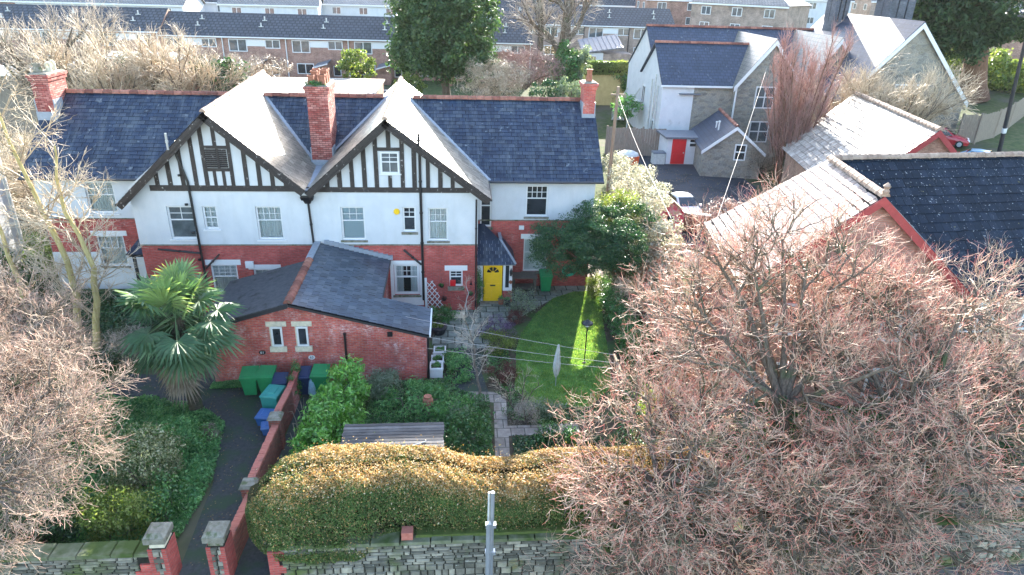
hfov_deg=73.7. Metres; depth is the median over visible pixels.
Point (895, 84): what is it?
window
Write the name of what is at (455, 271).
window
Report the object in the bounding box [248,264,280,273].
window
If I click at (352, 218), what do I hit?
window
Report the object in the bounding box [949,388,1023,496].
dark hedge
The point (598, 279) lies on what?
side passage
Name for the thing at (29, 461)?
lime tree
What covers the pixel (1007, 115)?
lamp post
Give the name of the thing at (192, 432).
fern shrub
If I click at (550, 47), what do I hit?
window
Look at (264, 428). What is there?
food caddy
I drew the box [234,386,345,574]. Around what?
side path
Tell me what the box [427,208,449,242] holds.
window
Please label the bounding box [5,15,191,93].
bare tree
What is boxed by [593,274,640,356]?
clipped shrub
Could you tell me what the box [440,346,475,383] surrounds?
border plants
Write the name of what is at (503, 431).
stone path
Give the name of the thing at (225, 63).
bush
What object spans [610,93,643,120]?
bush
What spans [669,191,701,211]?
parked car
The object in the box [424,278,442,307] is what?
trellis
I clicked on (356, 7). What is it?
house
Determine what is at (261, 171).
half timbered house
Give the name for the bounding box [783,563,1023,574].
pavement
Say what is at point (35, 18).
terraced house
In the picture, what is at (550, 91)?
bush
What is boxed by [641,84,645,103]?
window
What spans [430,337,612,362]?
clothes line
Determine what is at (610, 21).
terraced house
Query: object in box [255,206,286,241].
window
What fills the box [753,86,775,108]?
window
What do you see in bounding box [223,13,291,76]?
terraced house
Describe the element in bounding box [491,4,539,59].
terraced house
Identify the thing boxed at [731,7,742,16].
window
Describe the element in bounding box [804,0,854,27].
house
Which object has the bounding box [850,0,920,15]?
house
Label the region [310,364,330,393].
wheelie bin
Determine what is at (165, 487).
dark shrub
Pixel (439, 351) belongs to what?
planter
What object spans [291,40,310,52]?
window
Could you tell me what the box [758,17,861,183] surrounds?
upright tree
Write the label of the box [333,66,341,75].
window
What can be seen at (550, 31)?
window
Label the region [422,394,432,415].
terracotta urn
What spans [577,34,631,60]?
conservatory
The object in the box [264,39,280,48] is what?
window
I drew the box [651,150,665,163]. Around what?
storage box
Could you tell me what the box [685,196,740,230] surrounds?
red twig shrub
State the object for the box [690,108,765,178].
stone outhouse
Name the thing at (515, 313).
dark shrub
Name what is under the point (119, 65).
bush
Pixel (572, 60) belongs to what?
bush
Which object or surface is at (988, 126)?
curved fence
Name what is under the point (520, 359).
clothes line
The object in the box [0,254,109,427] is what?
lime tree
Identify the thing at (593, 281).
sunlit shrub
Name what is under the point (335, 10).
window
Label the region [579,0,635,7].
house
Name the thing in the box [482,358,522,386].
maroon bush
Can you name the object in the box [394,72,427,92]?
bush
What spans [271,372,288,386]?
wheelie bin
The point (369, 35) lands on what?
terraced house
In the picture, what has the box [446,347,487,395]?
garden path
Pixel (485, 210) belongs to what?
window
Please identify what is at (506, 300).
flower pot
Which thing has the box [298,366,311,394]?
wheelie bin
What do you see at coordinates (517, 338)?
clothes line
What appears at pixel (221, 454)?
leaf litter
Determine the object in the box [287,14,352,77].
terraced house
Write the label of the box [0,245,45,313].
hedge bush
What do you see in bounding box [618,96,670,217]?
overhead cable
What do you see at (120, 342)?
bush
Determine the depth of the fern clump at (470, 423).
23.74 m
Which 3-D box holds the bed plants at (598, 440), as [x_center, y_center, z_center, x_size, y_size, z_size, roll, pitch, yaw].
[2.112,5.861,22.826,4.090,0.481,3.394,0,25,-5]
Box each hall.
[690,151,1023,410]
[780,91,957,183]
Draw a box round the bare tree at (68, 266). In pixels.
[0,52,139,346]
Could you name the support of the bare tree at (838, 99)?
on the ground at (996, 102)
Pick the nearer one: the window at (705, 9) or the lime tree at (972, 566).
the lime tree at (972, 566)
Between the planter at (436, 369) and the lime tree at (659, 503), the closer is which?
the lime tree at (659, 503)
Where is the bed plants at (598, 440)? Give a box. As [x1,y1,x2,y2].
[511,431,611,461]
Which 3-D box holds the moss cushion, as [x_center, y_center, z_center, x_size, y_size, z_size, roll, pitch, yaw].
[0.158,6.585,18.826,5.594,0.087,0.528,0,25,-5]
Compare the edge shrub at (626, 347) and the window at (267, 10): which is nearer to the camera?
the edge shrub at (626, 347)
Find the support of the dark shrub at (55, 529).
on the ground at (996, 102)
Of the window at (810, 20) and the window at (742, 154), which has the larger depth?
the window at (810, 20)
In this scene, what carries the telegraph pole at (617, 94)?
on the ground at (996, 102)
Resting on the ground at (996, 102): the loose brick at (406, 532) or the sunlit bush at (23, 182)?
the sunlit bush at (23, 182)
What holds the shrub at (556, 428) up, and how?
on the garden soil
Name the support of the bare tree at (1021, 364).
on the ground at (996, 102)
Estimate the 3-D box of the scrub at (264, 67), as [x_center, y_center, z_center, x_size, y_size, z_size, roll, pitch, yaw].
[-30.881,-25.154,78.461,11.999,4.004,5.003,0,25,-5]
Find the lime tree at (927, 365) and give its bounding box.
[787,232,1023,574]
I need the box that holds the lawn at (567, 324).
[515,292,610,406]
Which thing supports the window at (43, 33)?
in the terraced house at (35, 18)
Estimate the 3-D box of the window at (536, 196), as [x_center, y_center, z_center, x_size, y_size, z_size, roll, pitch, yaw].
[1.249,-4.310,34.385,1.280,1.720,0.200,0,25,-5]
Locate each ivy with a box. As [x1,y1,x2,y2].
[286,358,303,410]
[654,490,675,561]
[757,395,799,489]
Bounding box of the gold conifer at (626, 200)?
[595,187,644,224]
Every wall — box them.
[0,540,152,574]
[230,388,294,562]
[267,507,1023,574]
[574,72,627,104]
[682,210,710,232]
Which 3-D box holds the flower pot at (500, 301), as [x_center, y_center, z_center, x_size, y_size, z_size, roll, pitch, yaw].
[-0.563,0.609,33.979,0.380,0.448,0.364,-21,33,-41]
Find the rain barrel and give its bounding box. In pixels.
[431,321,446,335]
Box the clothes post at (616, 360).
[612,354,621,412]
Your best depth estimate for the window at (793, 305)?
25.39 m
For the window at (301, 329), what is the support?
in the brick outbuilding
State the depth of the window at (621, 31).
107.73 m
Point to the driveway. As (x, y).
(240, 458)
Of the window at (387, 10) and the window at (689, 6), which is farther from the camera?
the window at (387, 10)
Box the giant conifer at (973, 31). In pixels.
[912,0,1023,102]
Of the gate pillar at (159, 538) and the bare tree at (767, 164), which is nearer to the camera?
the gate pillar at (159, 538)
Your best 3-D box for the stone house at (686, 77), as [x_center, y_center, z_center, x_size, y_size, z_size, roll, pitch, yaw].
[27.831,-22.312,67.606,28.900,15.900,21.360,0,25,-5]
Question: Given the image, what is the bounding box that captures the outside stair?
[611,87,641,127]
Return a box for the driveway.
[106,373,266,574]
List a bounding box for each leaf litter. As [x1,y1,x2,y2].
[122,375,259,564]
[435,290,589,387]
[640,168,735,214]
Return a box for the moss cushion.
[415,518,617,537]
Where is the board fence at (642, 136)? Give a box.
[604,125,666,155]
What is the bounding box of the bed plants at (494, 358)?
[486,345,603,420]
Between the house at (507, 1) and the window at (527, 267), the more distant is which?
the house at (507, 1)
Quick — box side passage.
[587,264,604,296]
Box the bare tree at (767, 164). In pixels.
[735,135,785,176]
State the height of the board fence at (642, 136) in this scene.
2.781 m
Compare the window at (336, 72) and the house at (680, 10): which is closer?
the window at (336, 72)
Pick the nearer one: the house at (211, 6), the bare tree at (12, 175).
the bare tree at (12, 175)
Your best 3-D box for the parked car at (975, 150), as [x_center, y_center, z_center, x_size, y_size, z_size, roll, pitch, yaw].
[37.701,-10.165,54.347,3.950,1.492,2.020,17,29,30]
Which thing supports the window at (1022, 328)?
in the brick hall at (946, 199)
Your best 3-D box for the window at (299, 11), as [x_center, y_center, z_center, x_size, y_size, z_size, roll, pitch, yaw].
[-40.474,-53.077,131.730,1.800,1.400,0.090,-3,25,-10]
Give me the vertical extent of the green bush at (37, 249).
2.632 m
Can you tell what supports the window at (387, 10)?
in the house at (356, 7)
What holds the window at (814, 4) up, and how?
in the house at (817, 11)
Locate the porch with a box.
[656,130,698,163]
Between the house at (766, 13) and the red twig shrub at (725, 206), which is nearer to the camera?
the red twig shrub at (725, 206)
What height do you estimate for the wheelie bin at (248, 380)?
1.068 m
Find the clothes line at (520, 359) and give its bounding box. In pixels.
[428,348,613,368]
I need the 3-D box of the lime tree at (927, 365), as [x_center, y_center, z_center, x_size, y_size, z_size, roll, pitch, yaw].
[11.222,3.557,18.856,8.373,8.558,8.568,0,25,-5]
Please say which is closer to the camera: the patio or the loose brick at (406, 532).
the loose brick at (406, 532)
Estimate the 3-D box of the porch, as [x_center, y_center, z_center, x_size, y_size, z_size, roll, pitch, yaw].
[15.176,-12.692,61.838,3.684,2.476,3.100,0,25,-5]
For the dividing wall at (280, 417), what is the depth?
21.87 m
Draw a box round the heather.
[476,314,517,339]
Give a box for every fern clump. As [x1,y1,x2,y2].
[369,375,473,422]
[444,403,496,454]
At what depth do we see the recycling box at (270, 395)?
25.05 m
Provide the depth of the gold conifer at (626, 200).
34.56 m
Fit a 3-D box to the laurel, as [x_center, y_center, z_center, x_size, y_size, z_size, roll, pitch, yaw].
[-6.247,4.411,23.220,2.218,2.424,6.041,5,25,6]
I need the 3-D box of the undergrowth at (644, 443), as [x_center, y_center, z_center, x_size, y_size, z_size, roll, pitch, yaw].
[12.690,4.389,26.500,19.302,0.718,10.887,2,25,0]
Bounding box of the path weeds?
[209,379,241,388]
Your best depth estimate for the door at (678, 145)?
60.61 m
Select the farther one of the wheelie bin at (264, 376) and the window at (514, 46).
the window at (514, 46)
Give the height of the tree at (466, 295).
2.202 m
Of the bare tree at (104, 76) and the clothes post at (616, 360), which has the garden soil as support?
the clothes post at (616, 360)
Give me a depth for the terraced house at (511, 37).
91.74 m
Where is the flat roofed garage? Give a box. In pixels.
[238,76,384,93]
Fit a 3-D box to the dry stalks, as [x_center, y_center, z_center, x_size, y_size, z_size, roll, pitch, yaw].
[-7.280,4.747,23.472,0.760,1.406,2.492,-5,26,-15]
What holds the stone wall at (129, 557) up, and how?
on the pavement
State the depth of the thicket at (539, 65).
72.83 m
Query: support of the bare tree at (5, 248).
on the ground at (996, 102)
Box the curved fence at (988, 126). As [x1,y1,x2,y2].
[957,98,1023,143]
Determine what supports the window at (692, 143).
in the porch
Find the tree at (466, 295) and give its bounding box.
[455,275,476,316]
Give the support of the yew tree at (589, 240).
on the garden soil
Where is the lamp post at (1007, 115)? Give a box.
[997,15,1023,151]
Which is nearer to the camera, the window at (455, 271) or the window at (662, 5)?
the window at (455, 271)
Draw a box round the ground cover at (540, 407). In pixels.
[500,396,568,421]
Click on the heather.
(508, 325)
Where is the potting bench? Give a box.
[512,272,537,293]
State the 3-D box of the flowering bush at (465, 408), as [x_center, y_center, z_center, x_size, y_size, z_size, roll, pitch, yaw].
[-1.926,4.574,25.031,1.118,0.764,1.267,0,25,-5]
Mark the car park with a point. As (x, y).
(698, 186)
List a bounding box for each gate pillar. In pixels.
[142,522,181,574]
[201,520,237,574]
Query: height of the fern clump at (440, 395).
1.264 m
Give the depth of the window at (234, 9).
129.57 m
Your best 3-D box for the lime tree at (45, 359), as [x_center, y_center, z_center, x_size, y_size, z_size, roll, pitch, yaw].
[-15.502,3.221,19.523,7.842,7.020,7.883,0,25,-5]
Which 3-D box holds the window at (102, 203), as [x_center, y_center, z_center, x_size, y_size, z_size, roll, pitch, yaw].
[-19.586,-4.281,32.623,1.460,1.630,0.275,0,25,-5]
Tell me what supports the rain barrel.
on the patio
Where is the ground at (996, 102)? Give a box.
[0,48,1023,562]
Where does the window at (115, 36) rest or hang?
in the terraced house at (140, 17)
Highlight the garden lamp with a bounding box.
[582,319,592,363]
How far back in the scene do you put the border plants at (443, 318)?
32.19 m
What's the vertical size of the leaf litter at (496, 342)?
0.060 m
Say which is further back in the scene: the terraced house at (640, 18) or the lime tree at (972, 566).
the terraced house at (640, 18)
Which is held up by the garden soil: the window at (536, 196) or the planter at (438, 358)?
the planter at (438, 358)
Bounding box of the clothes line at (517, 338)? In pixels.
[410,317,612,354]
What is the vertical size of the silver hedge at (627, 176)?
5.616 m
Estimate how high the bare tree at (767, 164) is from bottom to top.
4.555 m
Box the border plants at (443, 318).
[430,303,457,324]
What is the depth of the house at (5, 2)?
126.41 m
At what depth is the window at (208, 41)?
88.01 m
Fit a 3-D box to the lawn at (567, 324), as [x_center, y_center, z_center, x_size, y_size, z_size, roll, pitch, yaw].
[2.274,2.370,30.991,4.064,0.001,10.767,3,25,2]
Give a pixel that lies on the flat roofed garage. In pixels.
(345, 85)
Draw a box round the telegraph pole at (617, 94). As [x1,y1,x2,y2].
[606,86,624,192]
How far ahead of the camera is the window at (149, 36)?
87.16 m
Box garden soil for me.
[294,284,755,529]
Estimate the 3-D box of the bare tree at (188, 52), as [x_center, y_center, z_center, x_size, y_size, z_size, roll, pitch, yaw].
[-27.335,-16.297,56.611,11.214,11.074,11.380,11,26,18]
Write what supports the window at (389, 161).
in the half timbered house at (261, 171)
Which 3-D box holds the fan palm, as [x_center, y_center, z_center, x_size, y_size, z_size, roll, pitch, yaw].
[-11.403,1.951,23.861,4.187,5.954,4.392,0,25,-5]
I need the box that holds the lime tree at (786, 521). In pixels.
[634,368,951,574]
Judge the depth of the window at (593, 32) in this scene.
107.44 m
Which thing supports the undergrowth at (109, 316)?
on the ground at (996, 102)
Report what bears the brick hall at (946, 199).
on the ground at (996, 102)
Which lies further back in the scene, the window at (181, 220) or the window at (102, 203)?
the window at (102, 203)
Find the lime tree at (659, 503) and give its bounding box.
[514,303,844,574]
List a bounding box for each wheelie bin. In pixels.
[239,365,259,394]
[256,365,276,392]
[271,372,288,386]
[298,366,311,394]
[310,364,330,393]
[539,269,552,290]
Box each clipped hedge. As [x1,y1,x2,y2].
[244,436,729,564]
[580,59,628,75]
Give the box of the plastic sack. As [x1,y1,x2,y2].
[308,377,316,394]
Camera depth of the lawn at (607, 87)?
82.59 m
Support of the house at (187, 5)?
on the ground at (996, 102)
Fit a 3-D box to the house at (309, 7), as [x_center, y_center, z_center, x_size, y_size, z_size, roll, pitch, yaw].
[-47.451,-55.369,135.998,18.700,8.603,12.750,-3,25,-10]
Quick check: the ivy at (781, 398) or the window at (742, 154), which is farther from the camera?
the window at (742, 154)
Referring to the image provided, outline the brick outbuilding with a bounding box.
[200,240,431,381]
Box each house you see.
[0,0,14,3]
[0,3,39,64]
[0,151,26,280]
[11,0,205,11]
[17,60,603,311]
[24,5,104,68]
[91,6,169,54]
[158,11,230,63]
[204,0,219,11]
[217,0,322,14]
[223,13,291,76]
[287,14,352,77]
[321,0,399,16]
[350,16,411,84]
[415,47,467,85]
[475,19,532,84]
[477,0,578,18]
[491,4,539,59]
[539,5,585,59]
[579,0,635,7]
[582,6,631,52]
[626,0,967,149]
[626,8,674,53]
[635,0,691,24]
[689,0,812,27]
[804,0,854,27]
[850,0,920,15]
[989,2,1023,58]
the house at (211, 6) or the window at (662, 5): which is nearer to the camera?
the window at (662, 5)
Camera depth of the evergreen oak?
69.30 m
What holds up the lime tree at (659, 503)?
on the pavement
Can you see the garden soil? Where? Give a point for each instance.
(529, 316)
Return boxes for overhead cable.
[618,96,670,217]
[709,72,765,240]
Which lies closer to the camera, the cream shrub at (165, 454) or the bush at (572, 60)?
the cream shrub at (165, 454)
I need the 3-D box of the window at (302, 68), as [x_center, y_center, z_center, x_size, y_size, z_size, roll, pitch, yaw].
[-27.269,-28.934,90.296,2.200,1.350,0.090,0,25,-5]
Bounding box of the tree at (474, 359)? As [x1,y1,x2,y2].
[453,297,499,394]
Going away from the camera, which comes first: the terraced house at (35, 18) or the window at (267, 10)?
the terraced house at (35, 18)
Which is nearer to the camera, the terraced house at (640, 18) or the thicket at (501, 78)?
the thicket at (501, 78)
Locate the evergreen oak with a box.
[382,0,504,94]
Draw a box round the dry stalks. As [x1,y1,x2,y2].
[290,397,308,452]
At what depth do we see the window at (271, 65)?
90.08 m
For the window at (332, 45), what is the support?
in the terraced house at (319, 41)
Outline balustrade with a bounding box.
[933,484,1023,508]
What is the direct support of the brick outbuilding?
on the ground at (996, 102)
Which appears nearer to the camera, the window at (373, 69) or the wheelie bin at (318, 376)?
the wheelie bin at (318, 376)
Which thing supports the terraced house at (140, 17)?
on the ground at (996, 102)
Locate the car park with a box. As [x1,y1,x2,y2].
[638,150,756,265]
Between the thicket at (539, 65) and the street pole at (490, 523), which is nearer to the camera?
the street pole at (490, 523)
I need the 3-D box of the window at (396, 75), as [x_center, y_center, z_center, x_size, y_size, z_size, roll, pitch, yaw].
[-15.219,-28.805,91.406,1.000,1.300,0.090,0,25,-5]
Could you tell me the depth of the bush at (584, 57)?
74.68 m
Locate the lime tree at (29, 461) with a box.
[0,306,149,574]
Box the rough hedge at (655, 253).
[631,240,713,367]
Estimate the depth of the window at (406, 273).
32.78 m
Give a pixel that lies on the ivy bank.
(140, 414)
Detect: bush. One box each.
[0,114,49,247]
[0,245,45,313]
[17,231,57,281]
[83,52,177,88]
[97,319,162,368]
[183,56,249,90]
[335,48,376,78]
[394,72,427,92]
[446,397,474,421]
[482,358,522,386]
[529,77,560,96]
[549,39,580,86]
[554,75,580,97]
[566,44,593,80]
[606,276,644,325]
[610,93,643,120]
[634,383,675,431]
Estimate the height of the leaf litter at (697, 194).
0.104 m
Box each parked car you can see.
[617,150,638,164]
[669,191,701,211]
[940,126,969,147]
[958,148,992,152]
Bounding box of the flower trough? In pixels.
[435,310,463,317]
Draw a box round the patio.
[432,286,588,347]
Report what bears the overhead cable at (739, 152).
attached to the brick hall at (946, 199)
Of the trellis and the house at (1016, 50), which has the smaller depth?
the trellis
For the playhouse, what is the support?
on the car park
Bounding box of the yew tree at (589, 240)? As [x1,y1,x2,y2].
[526,197,660,294]
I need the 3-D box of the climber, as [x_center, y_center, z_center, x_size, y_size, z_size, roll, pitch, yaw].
[-1.679,-0.034,33.419,0.754,2.184,0.856,10,26,17]
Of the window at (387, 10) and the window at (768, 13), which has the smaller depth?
the window at (768, 13)
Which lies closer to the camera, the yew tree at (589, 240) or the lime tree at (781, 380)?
the lime tree at (781, 380)
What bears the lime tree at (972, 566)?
on the pavement
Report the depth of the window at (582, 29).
107.18 m
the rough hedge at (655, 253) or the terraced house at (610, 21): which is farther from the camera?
the terraced house at (610, 21)
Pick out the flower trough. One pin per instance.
(455, 312)
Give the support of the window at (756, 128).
in the stone house at (686, 77)
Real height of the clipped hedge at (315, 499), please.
2.910 m
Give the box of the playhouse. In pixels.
[654,192,688,234]
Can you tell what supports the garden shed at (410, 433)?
on the garden soil
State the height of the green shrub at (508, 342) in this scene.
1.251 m
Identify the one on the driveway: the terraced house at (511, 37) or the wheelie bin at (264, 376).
the wheelie bin at (264, 376)
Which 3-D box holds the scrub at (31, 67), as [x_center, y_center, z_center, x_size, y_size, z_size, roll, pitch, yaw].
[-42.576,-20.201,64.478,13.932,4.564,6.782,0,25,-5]
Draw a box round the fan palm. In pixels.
[112,257,246,410]
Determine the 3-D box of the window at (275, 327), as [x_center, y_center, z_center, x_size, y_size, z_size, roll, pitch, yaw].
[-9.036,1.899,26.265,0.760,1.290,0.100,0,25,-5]
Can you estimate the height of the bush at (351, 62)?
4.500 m
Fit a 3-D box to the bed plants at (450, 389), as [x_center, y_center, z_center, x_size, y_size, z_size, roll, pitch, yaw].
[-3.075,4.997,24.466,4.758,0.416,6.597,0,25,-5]
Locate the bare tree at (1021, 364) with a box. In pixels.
[867,233,1023,466]
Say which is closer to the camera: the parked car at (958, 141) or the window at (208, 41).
the parked car at (958, 141)
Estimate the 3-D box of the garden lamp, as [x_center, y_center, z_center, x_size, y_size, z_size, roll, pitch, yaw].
[3.114,2.284,28.717,0.480,2.122,0.480,0,25,-5]
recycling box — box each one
[254,408,274,425]
[259,384,285,408]
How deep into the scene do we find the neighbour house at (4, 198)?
35.15 m
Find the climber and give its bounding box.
[477,267,484,306]
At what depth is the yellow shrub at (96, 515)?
18.86 m
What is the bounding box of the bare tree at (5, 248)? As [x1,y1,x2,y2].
[0,112,75,334]
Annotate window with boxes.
[31,31,50,43]
[85,182,120,214]
[90,231,130,267]
[98,33,117,45]
[135,33,151,42]
[163,37,183,49]
[167,206,196,240]
[201,38,216,46]
[202,206,220,230]
[205,260,240,295]
[228,39,247,51]
[231,7,241,12]
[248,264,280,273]
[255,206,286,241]
[264,8,274,13]
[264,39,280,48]
[265,321,287,351]
[271,65,279,74]
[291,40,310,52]
[291,321,312,351]
[297,8,306,14]
[297,63,313,73]
[327,41,342,49]
[332,7,340,13]
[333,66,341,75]
[340,207,367,241]
[354,42,371,53]
[359,7,367,14]
[360,65,375,74]
[379,151,400,174]
[386,8,393,15]
[393,261,421,297]
[394,68,401,76]
[401,207,417,234]
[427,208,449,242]
[445,265,466,290]
[480,186,492,229]
[511,45,524,52]
[521,234,547,273]
[524,186,548,218]
[543,45,555,54]
[546,26,557,36]
[573,27,583,34]
[588,27,603,37]
[617,28,628,35]
[633,29,643,38]
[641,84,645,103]
[657,2,666,8]
[685,17,689,24]
[687,3,691,10]
[689,139,695,146]
[699,21,708,24]
[701,6,711,14]
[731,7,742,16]
[733,144,746,160]
[748,121,768,141]
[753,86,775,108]
[763,9,775,18]
[763,362,788,386]
[773,303,815,336]
[807,17,813,23]
[809,2,816,8]
[860,368,905,398]
[877,312,919,341]
[895,84,917,104]
[957,301,999,332]
[1017,310,1023,329]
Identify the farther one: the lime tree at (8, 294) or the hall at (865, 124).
the hall at (865, 124)
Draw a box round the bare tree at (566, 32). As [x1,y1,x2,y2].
[499,0,603,96]
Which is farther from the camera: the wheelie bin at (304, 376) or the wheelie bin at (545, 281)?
the wheelie bin at (545, 281)
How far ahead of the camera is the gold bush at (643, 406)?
23.96 m
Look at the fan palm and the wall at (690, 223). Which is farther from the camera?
the wall at (690, 223)
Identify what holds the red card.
in the half timbered house at (261, 171)
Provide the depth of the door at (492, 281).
33.97 m
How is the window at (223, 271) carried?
in the half timbered house at (261, 171)
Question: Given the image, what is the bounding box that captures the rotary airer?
[553,344,560,385]
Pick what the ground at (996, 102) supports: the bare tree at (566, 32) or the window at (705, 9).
the bare tree at (566, 32)
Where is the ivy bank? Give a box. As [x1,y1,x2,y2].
[0,369,224,544]
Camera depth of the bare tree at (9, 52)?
58.74 m
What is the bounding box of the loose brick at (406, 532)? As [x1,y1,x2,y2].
[401,526,412,539]
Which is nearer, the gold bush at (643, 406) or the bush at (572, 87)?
the gold bush at (643, 406)
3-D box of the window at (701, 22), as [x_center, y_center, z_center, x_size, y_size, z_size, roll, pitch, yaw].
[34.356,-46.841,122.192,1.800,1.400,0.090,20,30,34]
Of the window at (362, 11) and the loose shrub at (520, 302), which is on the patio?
the loose shrub at (520, 302)
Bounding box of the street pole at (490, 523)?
[485,491,495,574]
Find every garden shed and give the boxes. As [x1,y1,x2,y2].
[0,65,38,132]
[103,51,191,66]
[338,422,443,462]
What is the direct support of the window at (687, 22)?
in the house at (680, 10)
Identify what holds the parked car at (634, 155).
on the ground at (996, 102)
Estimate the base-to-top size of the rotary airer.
1.950 m
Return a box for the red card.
[450,280,455,285]
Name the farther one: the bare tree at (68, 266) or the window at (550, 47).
the window at (550, 47)
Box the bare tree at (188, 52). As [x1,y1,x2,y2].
[109,23,261,90]
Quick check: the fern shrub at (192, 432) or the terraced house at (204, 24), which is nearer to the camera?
the fern shrub at (192, 432)
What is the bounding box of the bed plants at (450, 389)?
[364,377,493,466]
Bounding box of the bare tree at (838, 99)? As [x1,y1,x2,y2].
[775,72,909,130]
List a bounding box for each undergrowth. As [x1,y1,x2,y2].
[0,287,161,377]
[615,331,1023,503]
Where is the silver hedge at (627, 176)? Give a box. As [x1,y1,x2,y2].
[601,150,685,288]
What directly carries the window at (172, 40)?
in the terraced house at (204, 24)
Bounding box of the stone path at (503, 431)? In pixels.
[468,392,578,456]
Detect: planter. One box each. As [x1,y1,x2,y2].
[430,354,444,368]
[430,361,442,377]
[433,346,445,354]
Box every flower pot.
[498,295,504,304]
[504,296,509,305]
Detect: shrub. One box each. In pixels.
[0,485,84,544]
[58,483,167,541]
[92,421,188,496]
[130,413,220,466]
[135,465,188,528]
[199,421,223,442]
[479,327,523,355]
[492,361,540,409]
[501,286,540,314]
[506,309,524,323]
[508,397,541,425]
[524,419,589,448]
[583,270,604,299]
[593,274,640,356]
[612,316,656,371]
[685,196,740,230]
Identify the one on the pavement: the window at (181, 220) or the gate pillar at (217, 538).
the gate pillar at (217, 538)
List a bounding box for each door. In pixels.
[483,266,501,300]
[670,139,686,163]
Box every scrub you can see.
[0,53,90,82]
[206,52,291,76]
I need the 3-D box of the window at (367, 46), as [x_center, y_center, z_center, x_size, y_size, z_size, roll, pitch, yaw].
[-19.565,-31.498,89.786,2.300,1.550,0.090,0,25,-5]
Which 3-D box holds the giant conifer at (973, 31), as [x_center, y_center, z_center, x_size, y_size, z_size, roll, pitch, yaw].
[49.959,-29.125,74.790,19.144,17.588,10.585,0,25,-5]
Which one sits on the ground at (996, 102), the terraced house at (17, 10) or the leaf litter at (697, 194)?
the terraced house at (17, 10)
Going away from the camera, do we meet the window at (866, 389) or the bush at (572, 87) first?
the window at (866, 389)
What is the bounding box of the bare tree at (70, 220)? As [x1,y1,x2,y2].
[0,83,145,353]
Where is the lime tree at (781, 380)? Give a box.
[613,163,983,539]
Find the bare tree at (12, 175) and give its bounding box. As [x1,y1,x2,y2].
[0,107,38,219]
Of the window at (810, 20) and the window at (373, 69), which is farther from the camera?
the window at (810, 20)
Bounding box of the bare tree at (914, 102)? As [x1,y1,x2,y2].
[813,45,988,133]
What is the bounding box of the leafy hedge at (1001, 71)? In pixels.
[945,47,1023,93]
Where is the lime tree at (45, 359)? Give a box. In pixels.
[0,274,108,459]
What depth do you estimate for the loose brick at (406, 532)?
18.22 m
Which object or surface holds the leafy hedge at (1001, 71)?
on the ground at (996, 102)
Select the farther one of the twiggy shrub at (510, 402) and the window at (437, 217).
the window at (437, 217)
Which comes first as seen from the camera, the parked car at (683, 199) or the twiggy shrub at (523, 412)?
the twiggy shrub at (523, 412)
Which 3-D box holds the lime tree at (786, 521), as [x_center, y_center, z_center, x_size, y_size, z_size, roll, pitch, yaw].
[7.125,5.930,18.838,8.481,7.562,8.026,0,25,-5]
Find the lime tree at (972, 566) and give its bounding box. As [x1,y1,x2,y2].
[744,342,1023,574]
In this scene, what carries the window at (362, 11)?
in the house at (356, 7)
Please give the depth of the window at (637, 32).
108.01 m
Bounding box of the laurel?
[286,353,371,467]
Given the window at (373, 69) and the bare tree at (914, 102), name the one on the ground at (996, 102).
the bare tree at (914, 102)
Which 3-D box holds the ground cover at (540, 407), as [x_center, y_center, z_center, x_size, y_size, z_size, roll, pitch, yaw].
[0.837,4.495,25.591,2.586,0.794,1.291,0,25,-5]
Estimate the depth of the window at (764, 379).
26.35 m
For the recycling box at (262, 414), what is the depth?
24.44 m
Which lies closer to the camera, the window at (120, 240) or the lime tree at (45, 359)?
the lime tree at (45, 359)
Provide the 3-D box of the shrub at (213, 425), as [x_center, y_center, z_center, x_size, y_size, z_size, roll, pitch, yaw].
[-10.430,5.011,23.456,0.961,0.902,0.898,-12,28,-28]
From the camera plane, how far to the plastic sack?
26.10 m
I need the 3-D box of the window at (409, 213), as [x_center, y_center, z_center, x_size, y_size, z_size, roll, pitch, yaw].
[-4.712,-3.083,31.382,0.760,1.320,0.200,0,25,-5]
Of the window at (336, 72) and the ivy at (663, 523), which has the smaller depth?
the ivy at (663, 523)
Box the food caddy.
[260,421,268,435]
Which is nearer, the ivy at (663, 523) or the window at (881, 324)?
the ivy at (663, 523)
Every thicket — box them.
[455,55,535,96]
[494,42,565,90]
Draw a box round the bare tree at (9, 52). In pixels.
[0,0,140,100]
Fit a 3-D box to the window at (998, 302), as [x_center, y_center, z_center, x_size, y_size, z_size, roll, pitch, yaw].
[18.356,1.189,26.924,1.500,1.300,0.090,-3,25,-10]
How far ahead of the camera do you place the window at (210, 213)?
30.71 m
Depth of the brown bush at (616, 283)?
32.01 m
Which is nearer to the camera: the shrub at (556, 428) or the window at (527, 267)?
the shrub at (556, 428)
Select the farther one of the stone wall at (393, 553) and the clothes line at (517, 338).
the clothes line at (517, 338)
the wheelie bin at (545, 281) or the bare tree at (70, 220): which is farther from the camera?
the wheelie bin at (545, 281)

